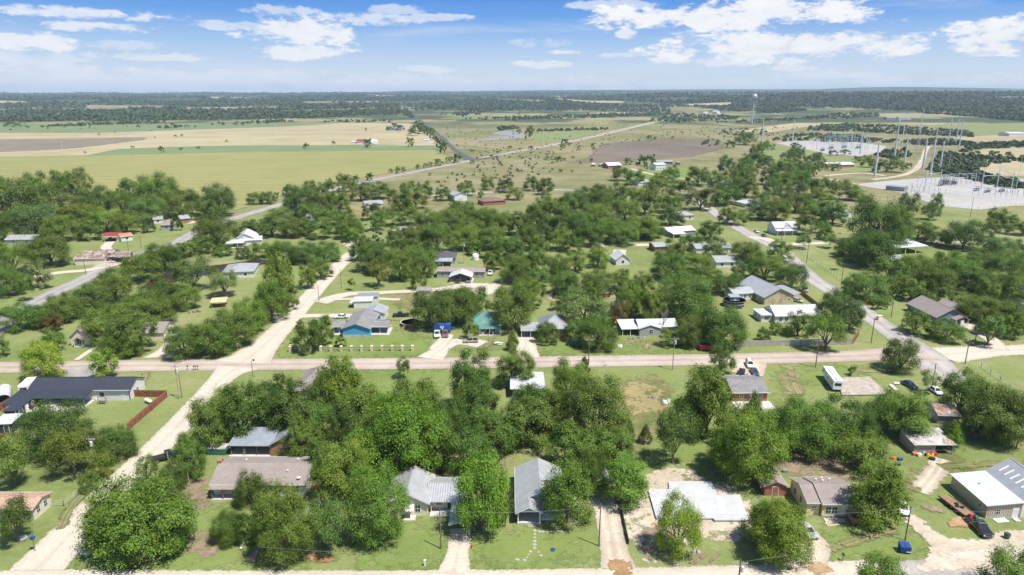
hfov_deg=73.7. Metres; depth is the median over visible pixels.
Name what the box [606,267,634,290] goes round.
tree
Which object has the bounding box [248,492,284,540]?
tree
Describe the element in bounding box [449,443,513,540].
tree
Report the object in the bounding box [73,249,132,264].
shop building
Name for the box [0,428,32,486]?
tree
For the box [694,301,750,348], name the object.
tree
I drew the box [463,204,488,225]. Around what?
tree
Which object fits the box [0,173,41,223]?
tree
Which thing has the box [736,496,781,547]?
tree
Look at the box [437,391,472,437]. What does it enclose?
tree
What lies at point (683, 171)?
meadow
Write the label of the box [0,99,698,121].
valley woodland
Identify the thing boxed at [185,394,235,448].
tree
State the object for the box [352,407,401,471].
tree
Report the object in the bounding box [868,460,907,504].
tree
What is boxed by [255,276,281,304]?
tree
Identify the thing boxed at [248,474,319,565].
tree
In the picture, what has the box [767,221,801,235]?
farmhouse
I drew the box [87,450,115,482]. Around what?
tree
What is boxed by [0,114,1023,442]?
background trees
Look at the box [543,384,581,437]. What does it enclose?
tree
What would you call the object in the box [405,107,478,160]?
asphalt road
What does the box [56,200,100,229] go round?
tree
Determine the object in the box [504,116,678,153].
highway shoulder
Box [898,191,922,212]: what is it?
tree
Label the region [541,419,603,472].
tree
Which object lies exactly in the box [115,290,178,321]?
tree
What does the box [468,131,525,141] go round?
mud flat
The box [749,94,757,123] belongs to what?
water tower
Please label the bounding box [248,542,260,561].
brick path
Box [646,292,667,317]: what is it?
tree
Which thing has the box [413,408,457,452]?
tree
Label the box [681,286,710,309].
tree
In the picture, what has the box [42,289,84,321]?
tree
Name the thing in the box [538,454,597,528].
tree
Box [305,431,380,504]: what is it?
tree
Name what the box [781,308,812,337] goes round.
tree
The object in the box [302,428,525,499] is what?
shaded soil
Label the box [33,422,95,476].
tree
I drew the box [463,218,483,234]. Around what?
tree
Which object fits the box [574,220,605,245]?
tree
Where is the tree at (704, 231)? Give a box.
[696,219,723,240]
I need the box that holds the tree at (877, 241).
[845,228,904,267]
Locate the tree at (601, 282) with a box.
[578,267,612,293]
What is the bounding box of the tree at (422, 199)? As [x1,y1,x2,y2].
[405,185,429,207]
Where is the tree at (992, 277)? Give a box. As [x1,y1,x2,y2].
[962,266,1010,294]
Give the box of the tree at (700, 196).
[684,187,716,209]
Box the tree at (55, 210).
[38,202,65,227]
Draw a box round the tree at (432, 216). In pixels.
[413,206,444,230]
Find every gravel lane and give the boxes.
[431,189,588,195]
[632,169,696,179]
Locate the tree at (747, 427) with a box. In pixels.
[708,398,793,491]
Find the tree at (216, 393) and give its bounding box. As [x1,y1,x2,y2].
[204,384,241,423]
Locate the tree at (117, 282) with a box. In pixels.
[89,265,133,300]
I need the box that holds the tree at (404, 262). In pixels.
[382,245,417,279]
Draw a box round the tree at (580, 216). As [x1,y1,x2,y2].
[574,213,595,227]
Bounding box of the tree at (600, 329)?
[575,311,618,350]
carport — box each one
[0,384,12,396]
[102,232,124,240]
[448,498,470,525]
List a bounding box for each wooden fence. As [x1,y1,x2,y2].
[0,389,22,410]
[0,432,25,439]
[127,390,166,430]
[735,338,852,346]
[799,288,822,310]
[852,330,859,343]
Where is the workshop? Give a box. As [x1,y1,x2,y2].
[950,457,1023,521]
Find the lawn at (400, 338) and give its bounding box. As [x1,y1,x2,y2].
[276,317,432,358]
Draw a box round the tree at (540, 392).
[505,380,561,432]
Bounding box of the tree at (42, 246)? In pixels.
[23,232,74,265]
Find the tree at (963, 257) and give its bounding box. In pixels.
[951,254,975,276]
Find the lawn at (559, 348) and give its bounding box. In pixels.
[537,335,711,355]
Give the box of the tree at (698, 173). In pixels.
[685,164,710,185]
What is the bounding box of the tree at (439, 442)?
[409,412,454,470]
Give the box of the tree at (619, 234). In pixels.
[606,220,639,244]
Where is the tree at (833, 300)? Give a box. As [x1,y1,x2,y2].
[818,284,856,322]
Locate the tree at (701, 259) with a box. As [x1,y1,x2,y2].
[682,251,716,273]
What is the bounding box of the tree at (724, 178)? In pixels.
[705,168,734,189]
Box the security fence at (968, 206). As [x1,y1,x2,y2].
[906,190,1020,209]
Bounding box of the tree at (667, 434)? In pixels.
[654,397,701,463]
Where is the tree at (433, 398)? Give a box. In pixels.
[385,374,444,427]
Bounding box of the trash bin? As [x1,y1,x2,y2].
[1004,532,1011,538]
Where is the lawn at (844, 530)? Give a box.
[810,511,930,561]
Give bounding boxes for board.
[825,521,840,526]
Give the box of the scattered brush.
[9,109,816,298]
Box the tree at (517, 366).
[492,346,536,384]
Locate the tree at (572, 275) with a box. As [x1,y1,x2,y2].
[548,269,581,294]
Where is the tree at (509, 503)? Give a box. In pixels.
[497,490,514,526]
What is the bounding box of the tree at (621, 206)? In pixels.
[610,196,643,219]
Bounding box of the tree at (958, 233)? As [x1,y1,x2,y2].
[937,218,991,250]
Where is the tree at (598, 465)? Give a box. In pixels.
[577,445,609,496]
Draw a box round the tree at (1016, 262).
[987,248,1023,279]
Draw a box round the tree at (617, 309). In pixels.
[609,299,628,323]
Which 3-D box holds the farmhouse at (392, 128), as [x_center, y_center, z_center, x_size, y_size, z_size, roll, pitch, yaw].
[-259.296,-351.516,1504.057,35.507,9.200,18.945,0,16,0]
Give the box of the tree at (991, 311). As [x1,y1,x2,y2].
[972,307,1004,335]
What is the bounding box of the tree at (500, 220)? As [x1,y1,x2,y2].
[483,207,514,234]
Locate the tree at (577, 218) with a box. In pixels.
[564,209,595,235]
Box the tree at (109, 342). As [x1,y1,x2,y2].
[100,330,144,357]
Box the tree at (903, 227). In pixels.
[879,205,917,249]
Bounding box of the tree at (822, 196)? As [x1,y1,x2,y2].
[808,185,837,205]
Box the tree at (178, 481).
[154,456,190,495]
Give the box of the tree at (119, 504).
[67,468,201,574]
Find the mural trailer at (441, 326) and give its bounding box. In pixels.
[433,322,450,332]
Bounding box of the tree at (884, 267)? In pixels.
[870,256,908,276]
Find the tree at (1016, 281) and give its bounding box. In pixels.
[998,270,1023,295]
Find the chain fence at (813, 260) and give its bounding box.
[795,246,840,280]
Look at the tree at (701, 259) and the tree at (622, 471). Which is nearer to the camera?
the tree at (622, 471)
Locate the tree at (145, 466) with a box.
[133,452,158,479]
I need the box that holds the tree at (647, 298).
[632,289,658,318]
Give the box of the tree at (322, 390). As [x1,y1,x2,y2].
[311,364,337,399]
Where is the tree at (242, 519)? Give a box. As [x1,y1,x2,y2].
[230,509,260,543]
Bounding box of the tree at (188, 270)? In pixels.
[168,252,221,290]
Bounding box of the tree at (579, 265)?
[565,248,587,271]
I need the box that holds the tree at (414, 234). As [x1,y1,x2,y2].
[400,224,431,247]
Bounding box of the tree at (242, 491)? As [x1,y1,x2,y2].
[231,465,272,510]
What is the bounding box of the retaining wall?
[619,498,628,544]
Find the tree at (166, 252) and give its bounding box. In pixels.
[143,242,182,271]
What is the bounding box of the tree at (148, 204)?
[125,192,171,221]
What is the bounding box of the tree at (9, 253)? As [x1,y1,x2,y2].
[0,238,34,271]
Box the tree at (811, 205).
[796,199,830,218]
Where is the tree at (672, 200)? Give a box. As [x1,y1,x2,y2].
[652,188,684,210]
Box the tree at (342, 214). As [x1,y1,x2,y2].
[331,208,359,230]
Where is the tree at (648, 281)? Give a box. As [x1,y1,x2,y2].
[633,270,656,291]
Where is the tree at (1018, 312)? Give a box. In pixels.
[1004,302,1023,331]
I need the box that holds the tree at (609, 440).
[590,424,638,461]
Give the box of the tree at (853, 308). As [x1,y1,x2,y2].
[834,297,866,331]
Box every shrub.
[76,467,100,494]
[295,318,303,327]
[335,335,346,344]
[757,326,772,339]
[768,320,783,333]
[848,365,856,374]
[871,297,885,309]
[877,301,888,308]
[880,295,892,304]
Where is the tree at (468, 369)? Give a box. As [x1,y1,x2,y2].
[447,346,495,410]
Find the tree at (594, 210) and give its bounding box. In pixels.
[580,199,613,223]
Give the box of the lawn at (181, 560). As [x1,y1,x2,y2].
[66,495,310,570]
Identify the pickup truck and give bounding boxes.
[152,449,181,462]
[392,311,408,316]
[434,330,439,337]
[442,330,448,336]
[964,515,993,537]
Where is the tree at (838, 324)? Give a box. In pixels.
[800,308,850,350]
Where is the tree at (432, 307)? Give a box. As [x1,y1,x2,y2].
[407,286,449,329]
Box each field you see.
[0,101,26,102]
[0,123,334,132]
[0,123,441,156]
[0,137,143,151]
[0,150,448,216]
[86,105,161,108]
[91,145,441,154]
[187,107,275,108]
[282,108,388,110]
[306,101,378,102]
[530,131,604,141]
[556,98,623,102]
[568,138,724,162]
[590,112,643,113]
[687,102,730,105]
[737,123,944,131]
[935,123,1023,135]
[951,135,1023,141]
[967,147,1023,156]
[980,161,1023,175]
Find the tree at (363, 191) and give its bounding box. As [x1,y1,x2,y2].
[348,181,371,200]
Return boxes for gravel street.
[0,560,885,574]
[9,366,258,570]
[215,252,357,363]
[577,242,693,246]
[775,240,1023,245]
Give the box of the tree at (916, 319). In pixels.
[896,307,933,334]
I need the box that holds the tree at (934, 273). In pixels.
[923,263,948,288]
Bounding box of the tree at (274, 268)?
[261,247,297,294]
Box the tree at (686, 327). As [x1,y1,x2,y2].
[671,313,705,348]
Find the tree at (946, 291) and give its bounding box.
[936,282,967,302]
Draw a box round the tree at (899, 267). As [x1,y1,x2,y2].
[886,260,909,281]
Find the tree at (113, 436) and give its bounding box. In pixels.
[89,423,140,462]
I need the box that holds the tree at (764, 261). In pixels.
[747,250,786,279]
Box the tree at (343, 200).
[327,189,352,211]
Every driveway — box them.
[34,263,118,277]
[65,364,97,376]
[91,257,130,266]
[100,241,115,249]
[143,338,174,357]
[230,243,245,247]
[273,314,350,319]
[315,283,488,303]
[325,298,399,299]
[418,338,487,359]
[428,334,452,349]
[437,528,470,572]
[516,335,539,356]
[590,492,635,567]
[613,249,626,255]
[732,358,766,376]
[750,236,774,241]
[770,532,830,574]
[824,173,886,175]
[907,457,950,494]
[964,323,1007,349]
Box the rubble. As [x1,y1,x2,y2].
[692,549,700,554]
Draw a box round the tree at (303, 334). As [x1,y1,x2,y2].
[293,314,323,353]
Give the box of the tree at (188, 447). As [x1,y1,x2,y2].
[167,430,207,479]
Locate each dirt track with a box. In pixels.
[788,175,1023,205]
[871,145,931,179]
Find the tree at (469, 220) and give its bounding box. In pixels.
[454,216,476,238]
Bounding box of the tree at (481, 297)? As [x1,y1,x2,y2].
[463,284,491,312]
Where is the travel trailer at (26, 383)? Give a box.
[17,376,36,390]
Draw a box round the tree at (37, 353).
[15,338,66,379]
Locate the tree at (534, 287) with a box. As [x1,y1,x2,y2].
[517,278,546,308]
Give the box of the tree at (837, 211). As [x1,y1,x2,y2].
[819,199,851,224]
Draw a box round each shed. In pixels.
[0,413,23,432]
[2,397,39,414]
[118,232,132,241]
[228,427,300,455]
[349,292,378,307]
[416,287,431,295]
[753,464,788,495]
[898,428,956,453]
[925,401,961,423]
[1006,297,1023,310]
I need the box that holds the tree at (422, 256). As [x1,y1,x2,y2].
[410,247,439,277]
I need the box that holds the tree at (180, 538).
[146,492,198,558]
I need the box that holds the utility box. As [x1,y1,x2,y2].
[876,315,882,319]
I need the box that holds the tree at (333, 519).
[304,493,352,552]
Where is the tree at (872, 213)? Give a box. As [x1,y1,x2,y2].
[842,191,908,242]
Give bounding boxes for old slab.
[840,377,886,395]
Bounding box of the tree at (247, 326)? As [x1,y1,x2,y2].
[211,303,259,349]
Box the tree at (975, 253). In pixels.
[965,246,998,270]
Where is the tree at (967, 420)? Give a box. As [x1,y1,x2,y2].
[959,402,994,440]
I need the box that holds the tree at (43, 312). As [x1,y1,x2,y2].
[23,304,62,328]
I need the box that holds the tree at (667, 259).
[648,247,686,279]
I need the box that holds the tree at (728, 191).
[710,182,742,204]
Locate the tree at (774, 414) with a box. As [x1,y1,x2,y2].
[761,403,801,450]
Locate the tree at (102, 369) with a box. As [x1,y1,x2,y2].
[86,344,121,376]
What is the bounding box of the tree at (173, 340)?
[161,321,206,361]
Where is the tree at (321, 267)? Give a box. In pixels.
[306,255,334,277]
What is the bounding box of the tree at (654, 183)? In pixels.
[642,177,669,195]
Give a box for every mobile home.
[436,267,485,282]
[655,160,672,163]
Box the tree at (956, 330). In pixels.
[927,316,968,343]
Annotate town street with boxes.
[0,343,940,372]
[681,192,965,384]
[932,344,1023,362]
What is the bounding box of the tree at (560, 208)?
[543,195,569,216]
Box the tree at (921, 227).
[906,217,934,240]
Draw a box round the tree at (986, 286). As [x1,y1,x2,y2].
[972,276,1001,302]
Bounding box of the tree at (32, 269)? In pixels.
[21,260,54,288]
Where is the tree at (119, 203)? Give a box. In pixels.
[105,189,133,212]
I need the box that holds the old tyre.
[19,535,27,540]
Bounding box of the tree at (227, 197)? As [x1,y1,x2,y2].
[196,181,237,215]
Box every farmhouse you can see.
[356,139,366,143]
[387,126,401,129]
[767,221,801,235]
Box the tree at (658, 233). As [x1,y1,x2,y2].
[636,220,664,237]
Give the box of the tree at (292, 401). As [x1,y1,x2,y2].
[264,375,325,433]
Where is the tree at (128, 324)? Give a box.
[101,306,158,355]
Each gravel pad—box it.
[777,141,886,155]
[861,177,1023,209]
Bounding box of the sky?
[0,0,1023,92]
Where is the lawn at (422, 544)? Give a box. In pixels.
[305,511,453,570]
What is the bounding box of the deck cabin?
[728,294,740,302]
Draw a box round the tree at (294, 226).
[279,217,310,237]
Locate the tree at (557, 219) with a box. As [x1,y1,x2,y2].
[536,214,565,239]
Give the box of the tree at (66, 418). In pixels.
[2,396,101,464]
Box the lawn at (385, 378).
[357,369,459,397]
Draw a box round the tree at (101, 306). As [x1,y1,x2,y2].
[78,302,113,325]
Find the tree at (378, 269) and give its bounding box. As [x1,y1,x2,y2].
[367,260,390,286]
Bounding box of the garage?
[938,298,969,316]
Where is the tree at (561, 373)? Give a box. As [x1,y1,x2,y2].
[550,355,589,394]
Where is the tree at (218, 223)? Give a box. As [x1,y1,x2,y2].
[191,213,243,244]
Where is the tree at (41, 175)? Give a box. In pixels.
[22,170,48,191]
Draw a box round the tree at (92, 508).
[76,485,147,551]
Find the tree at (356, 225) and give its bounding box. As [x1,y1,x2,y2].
[333,216,364,239]
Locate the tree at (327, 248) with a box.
[312,240,342,261]
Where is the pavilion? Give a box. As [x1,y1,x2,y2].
[210,297,227,307]
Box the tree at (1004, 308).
[979,298,1021,325]
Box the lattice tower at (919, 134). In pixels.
[915,109,923,151]
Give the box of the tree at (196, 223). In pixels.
[190,219,216,237]
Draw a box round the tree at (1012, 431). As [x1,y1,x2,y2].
[960,378,1023,448]
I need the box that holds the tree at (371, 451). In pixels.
[343,428,390,472]
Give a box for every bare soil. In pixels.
[174,471,213,510]
[185,524,238,561]
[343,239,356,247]
[380,293,414,308]
[472,283,500,293]
[619,462,758,565]
[622,340,667,347]
[772,450,864,479]
[776,368,803,395]
[901,449,975,492]
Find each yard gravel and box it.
[904,514,1023,572]
[946,546,1023,562]
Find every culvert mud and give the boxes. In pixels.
[301,553,334,563]
[607,559,632,574]
[791,562,834,574]
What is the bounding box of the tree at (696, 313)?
[686,307,717,330]
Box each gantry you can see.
[924,170,941,191]
[981,167,1014,192]
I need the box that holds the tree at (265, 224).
[257,215,287,236]
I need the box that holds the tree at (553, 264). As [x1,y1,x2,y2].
[540,253,570,279]
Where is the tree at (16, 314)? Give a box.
[0,300,39,332]
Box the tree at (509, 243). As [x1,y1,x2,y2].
[492,234,526,258]
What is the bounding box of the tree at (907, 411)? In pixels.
[867,385,939,436]
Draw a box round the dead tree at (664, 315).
[657,308,669,324]
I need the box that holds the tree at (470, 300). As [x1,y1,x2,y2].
[435,283,479,324]
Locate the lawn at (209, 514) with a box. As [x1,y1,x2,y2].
[203,500,295,519]
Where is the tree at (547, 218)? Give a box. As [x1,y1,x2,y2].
[537,212,556,238]
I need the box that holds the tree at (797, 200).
[778,187,815,211]
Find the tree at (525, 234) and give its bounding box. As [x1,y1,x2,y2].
[515,224,544,248]
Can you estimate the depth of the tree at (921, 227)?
362.93 m
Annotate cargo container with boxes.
[698,343,716,349]
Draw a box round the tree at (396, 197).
[385,187,414,210]
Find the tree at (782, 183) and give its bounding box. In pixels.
[770,171,794,193]
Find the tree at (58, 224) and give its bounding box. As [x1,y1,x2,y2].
[37,214,83,239]
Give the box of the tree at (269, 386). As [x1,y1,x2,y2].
[257,371,295,424]
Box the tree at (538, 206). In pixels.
[525,201,545,219]
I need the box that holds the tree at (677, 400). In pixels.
[670,391,706,428]
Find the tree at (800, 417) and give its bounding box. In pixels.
[770,389,840,463]
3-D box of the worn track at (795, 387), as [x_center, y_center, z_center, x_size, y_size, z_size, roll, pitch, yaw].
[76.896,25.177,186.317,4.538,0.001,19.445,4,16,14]
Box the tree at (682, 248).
[664,236,688,255]
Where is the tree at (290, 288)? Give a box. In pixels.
[275,282,299,311]
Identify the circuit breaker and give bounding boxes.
[938,175,950,185]
[949,177,957,185]
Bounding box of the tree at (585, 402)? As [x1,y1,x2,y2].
[560,366,634,449]
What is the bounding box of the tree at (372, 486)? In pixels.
[340,458,415,555]
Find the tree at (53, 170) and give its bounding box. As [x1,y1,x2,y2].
[48,168,70,187]
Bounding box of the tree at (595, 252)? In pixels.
[585,243,610,267]
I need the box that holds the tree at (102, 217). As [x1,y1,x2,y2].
[83,206,126,230]
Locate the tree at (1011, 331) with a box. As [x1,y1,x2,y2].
[999,313,1023,338]
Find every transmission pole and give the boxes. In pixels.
[873,142,881,176]
[893,119,899,155]
[904,134,908,161]
[921,137,927,168]
[929,140,937,174]
[939,141,944,166]
[958,119,963,149]
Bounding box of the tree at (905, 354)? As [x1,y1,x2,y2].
[877,336,925,375]
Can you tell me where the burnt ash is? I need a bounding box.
[638,523,662,560]
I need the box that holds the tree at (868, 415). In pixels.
[851,399,885,438]
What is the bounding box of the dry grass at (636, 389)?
[613,379,675,417]
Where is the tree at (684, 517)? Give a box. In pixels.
[653,487,704,566]
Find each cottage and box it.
[387,465,465,520]
[753,304,820,322]
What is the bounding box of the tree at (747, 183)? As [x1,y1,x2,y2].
[733,174,760,196]
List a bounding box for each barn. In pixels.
[177,214,189,223]
[367,139,377,143]
[448,191,466,200]
[602,162,621,168]
[890,239,927,252]
[896,117,910,118]
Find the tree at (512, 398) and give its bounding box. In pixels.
[505,390,529,423]
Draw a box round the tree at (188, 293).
[166,281,203,309]
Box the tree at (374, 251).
[352,240,389,271]
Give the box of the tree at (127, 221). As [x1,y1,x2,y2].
[108,208,141,232]
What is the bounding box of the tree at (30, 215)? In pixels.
[9,200,63,234]
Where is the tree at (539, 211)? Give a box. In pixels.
[524,201,551,226]
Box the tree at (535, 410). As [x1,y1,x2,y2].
[500,394,557,450]
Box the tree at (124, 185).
[114,176,145,195]
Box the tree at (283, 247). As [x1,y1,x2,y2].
[265,238,297,262]
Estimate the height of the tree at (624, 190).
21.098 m
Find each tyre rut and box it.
[689,552,703,563]
[693,552,707,563]
[709,552,719,561]
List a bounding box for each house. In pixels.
[0,281,18,293]
[0,492,53,520]
[1,376,145,411]
[4,234,40,244]
[68,316,174,346]
[153,215,163,223]
[159,219,176,229]
[208,456,316,499]
[222,263,258,278]
[225,228,262,247]
[295,366,334,400]
[332,303,392,336]
[362,200,382,207]
[434,250,457,265]
[467,311,501,335]
[477,197,505,205]
[510,372,544,396]
[514,457,565,526]
[520,313,568,337]
[609,250,630,264]
[612,299,629,316]
[616,318,676,335]
[633,180,648,185]
[649,242,668,251]
[650,162,665,169]
[662,225,695,237]
[671,211,693,219]
[689,242,731,253]
[708,255,746,267]
[712,110,719,113]
[721,375,774,408]
[723,275,800,304]
[735,199,760,207]
[789,476,870,525]
[814,162,854,167]
[834,210,853,218]
[878,254,902,263]
[886,185,907,191]
[906,295,969,326]
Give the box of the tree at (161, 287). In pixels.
[131,276,184,310]
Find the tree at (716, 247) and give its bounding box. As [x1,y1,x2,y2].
[701,237,729,255]
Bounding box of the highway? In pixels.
[0,118,666,334]
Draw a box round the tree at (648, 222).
[625,213,660,238]
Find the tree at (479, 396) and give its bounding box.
[454,374,501,431]
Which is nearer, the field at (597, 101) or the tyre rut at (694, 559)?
the tyre rut at (694, 559)
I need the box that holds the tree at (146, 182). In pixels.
[129,168,180,209]
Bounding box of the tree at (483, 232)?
[477,225,506,249]
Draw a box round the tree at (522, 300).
[490,280,535,329]
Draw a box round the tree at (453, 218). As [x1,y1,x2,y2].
[438,207,465,230]
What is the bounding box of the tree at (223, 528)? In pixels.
[207,505,238,550]
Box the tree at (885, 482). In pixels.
[844,460,913,535]
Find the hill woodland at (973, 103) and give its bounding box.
[0,90,1023,121]
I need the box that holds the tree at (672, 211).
[654,203,687,224]
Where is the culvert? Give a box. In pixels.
[79,551,89,554]
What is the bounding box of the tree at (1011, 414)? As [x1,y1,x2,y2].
[1000,404,1022,430]
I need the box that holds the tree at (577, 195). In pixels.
[561,188,590,211]
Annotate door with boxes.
[3,425,9,432]
[120,393,125,399]
[771,486,778,495]
[841,505,847,514]
[1011,508,1018,517]
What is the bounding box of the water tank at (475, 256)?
[472,253,478,259]
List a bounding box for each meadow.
[278,182,445,220]
[621,167,721,185]
[749,144,880,171]
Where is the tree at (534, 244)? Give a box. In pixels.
[527,233,549,258]
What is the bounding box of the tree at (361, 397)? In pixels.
[334,379,394,445]
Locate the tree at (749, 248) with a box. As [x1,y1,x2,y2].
[727,239,763,263]
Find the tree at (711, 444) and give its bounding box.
[702,424,749,472]
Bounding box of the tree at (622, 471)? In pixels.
[594,450,653,512]
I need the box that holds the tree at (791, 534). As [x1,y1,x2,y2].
[741,492,818,571]
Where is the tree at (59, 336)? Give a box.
[38,327,66,350]
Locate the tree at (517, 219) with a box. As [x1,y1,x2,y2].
[505,209,531,232]
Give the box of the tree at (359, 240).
[347,234,369,259]
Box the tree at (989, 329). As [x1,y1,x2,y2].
[974,314,1008,345]
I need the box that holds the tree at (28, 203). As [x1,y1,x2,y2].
[19,197,45,220]
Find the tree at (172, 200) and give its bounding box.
[161,186,202,214]
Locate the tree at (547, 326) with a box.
[532,320,559,345]
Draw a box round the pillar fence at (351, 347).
[288,345,413,351]
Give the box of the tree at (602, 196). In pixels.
[586,185,615,210]
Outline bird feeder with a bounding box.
[29,535,34,549]
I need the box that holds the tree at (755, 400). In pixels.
[743,389,766,416]
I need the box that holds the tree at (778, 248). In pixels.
[764,239,796,260]
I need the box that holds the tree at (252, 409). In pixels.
[215,376,274,443]
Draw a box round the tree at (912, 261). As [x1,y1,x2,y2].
[899,253,935,279]
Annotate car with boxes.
[334,313,347,318]
[463,336,478,342]
[566,340,580,347]
[737,368,745,374]
[745,358,753,367]
[749,367,759,375]
[793,297,803,302]
[798,521,818,539]
[898,502,910,516]
[900,380,918,388]
[927,386,943,394]
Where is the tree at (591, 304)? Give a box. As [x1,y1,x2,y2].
[554,284,614,330]
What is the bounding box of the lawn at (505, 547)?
[427,516,626,569]
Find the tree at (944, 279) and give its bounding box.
[915,261,958,292]
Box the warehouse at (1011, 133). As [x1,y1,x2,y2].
[998,132,1023,135]
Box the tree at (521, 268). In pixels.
[497,254,533,280]
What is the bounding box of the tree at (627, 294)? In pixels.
[615,280,650,315]
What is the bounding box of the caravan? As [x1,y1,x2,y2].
[822,366,843,389]
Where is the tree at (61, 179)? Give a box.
[50,171,79,197]
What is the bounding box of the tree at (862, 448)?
[826,427,896,469]
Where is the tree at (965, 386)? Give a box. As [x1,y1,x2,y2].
[934,364,989,418]
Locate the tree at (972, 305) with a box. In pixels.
[954,292,997,321]
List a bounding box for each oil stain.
[912,504,951,512]
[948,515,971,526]
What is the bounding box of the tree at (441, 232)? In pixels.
[420,218,454,252]
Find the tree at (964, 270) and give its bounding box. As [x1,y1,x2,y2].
[940,254,989,288]
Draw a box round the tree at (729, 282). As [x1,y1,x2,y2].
[712,270,745,293]
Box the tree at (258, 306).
[228,294,269,332]
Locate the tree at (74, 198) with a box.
[68,195,90,211]
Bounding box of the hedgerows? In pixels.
[40,107,1023,188]
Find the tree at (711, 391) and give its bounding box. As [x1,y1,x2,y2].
[673,361,735,437]
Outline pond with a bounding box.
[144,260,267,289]
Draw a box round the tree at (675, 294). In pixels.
[649,268,723,317]
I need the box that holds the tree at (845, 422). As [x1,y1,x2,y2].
[806,391,863,457]
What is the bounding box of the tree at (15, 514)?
[0,493,33,542]
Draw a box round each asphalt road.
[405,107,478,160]
[461,155,500,159]
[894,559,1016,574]
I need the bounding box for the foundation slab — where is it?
[648,481,747,520]
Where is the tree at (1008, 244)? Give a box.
[982,235,1020,258]
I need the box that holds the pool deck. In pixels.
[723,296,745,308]
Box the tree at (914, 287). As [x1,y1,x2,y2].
[894,275,928,299]
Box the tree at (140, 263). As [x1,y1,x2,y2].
[117,251,164,280]
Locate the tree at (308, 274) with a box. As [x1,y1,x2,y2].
[298,263,317,287]
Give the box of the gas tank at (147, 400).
[144,398,151,403]
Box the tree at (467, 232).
[450,224,478,249]
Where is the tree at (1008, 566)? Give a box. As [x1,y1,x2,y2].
[972,536,1023,574]
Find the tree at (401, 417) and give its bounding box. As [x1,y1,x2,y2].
[355,383,454,477]
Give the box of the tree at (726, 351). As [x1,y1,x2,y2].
[708,338,738,373]
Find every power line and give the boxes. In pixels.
[267,547,663,562]
[441,506,595,512]
[606,506,908,514]
[743,511,1021,561]
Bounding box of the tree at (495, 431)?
[466,403,520,458]
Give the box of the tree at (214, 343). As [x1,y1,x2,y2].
[185,316,239,355]
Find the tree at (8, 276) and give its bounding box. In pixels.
[0,263,26,295]
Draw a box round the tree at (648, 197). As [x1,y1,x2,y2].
[631,187,661,214]
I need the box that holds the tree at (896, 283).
[883,273,910,294]
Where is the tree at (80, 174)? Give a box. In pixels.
[63,165,95,192]
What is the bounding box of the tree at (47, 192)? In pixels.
[17,177,72,213]
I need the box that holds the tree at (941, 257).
[931,248,962,270]
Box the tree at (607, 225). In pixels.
[591,215,627,239]
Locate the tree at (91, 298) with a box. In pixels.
[69,281,115,314]
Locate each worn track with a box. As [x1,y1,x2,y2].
[55,492,86,529]
[141,372,149,384]
[385,318,426,329]
[480,337,494,348]
[642,342,653,349]
[786,367,804,393]
[827,526,899,552]
[851,367,906,372]
[898,478,920,491]
[936,460,1023,469]
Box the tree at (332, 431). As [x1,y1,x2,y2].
[323,400,364,443]
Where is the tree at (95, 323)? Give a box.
[78,301,134,347]
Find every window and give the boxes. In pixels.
[415,505,420,511]
[825,507,831,512]
[831,507,837,512]
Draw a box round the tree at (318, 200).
[303,187,334,214]
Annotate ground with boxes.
[0,87,1023,571]
[546,282,653,301]
[613,373,674,450]
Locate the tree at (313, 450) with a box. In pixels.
[306,432,335,479]
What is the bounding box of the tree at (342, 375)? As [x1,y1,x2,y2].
[311,352,364,411]
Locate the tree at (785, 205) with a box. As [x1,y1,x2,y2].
[757,196,792,220]
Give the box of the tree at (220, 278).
[206,265,238,295]
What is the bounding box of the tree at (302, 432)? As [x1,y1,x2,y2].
[278,413,322,456]
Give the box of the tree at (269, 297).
[251,275,290,320]
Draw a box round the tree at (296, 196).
[281,180,315,216]
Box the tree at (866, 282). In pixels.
[843,268,889,302]
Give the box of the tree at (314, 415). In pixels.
[300,397,339,441]
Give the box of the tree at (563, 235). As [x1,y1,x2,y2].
[545,225,570,249]
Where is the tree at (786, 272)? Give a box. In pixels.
[774,261,810,289]
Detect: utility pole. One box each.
[84,436,94,470]
[170,364,179,398]
[439,508,441,548]
[598,503,600,545]
[672,337,678,369]
[733,559,747,574]
[903,506,917,540]
[964,338,972,363]
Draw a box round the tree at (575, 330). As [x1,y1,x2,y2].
[562,318,585,340]
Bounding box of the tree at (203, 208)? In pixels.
[193,196,221,218]
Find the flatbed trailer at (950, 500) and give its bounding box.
[938,494,975,515]
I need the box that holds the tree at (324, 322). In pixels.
[310,314,335,344]
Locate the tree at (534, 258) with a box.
[520,246,546,271]
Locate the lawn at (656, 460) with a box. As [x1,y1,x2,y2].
[631,431,767,487]
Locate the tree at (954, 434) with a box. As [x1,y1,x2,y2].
[942,419,965,447]
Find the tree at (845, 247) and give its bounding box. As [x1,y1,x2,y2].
[834,233,883,259]
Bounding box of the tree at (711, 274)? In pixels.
[695,264,725,288]
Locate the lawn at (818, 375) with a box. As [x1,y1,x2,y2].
[769,363,874,402]
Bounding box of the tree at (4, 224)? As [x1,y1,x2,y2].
[0,213,23,240]
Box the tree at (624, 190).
[609,180,636,200]
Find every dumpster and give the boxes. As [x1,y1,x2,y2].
[206,443,228,454]
[898,541,911,553]
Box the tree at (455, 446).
[440,421,493,476]
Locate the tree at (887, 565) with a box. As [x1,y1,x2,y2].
[854,547,910,574]
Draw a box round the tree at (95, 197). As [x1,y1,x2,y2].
[73,183,115,211]
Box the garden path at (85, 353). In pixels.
[74,344,96,359]
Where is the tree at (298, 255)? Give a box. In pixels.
[286,241,317,263]
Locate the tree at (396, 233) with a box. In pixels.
[385,225,406,244]

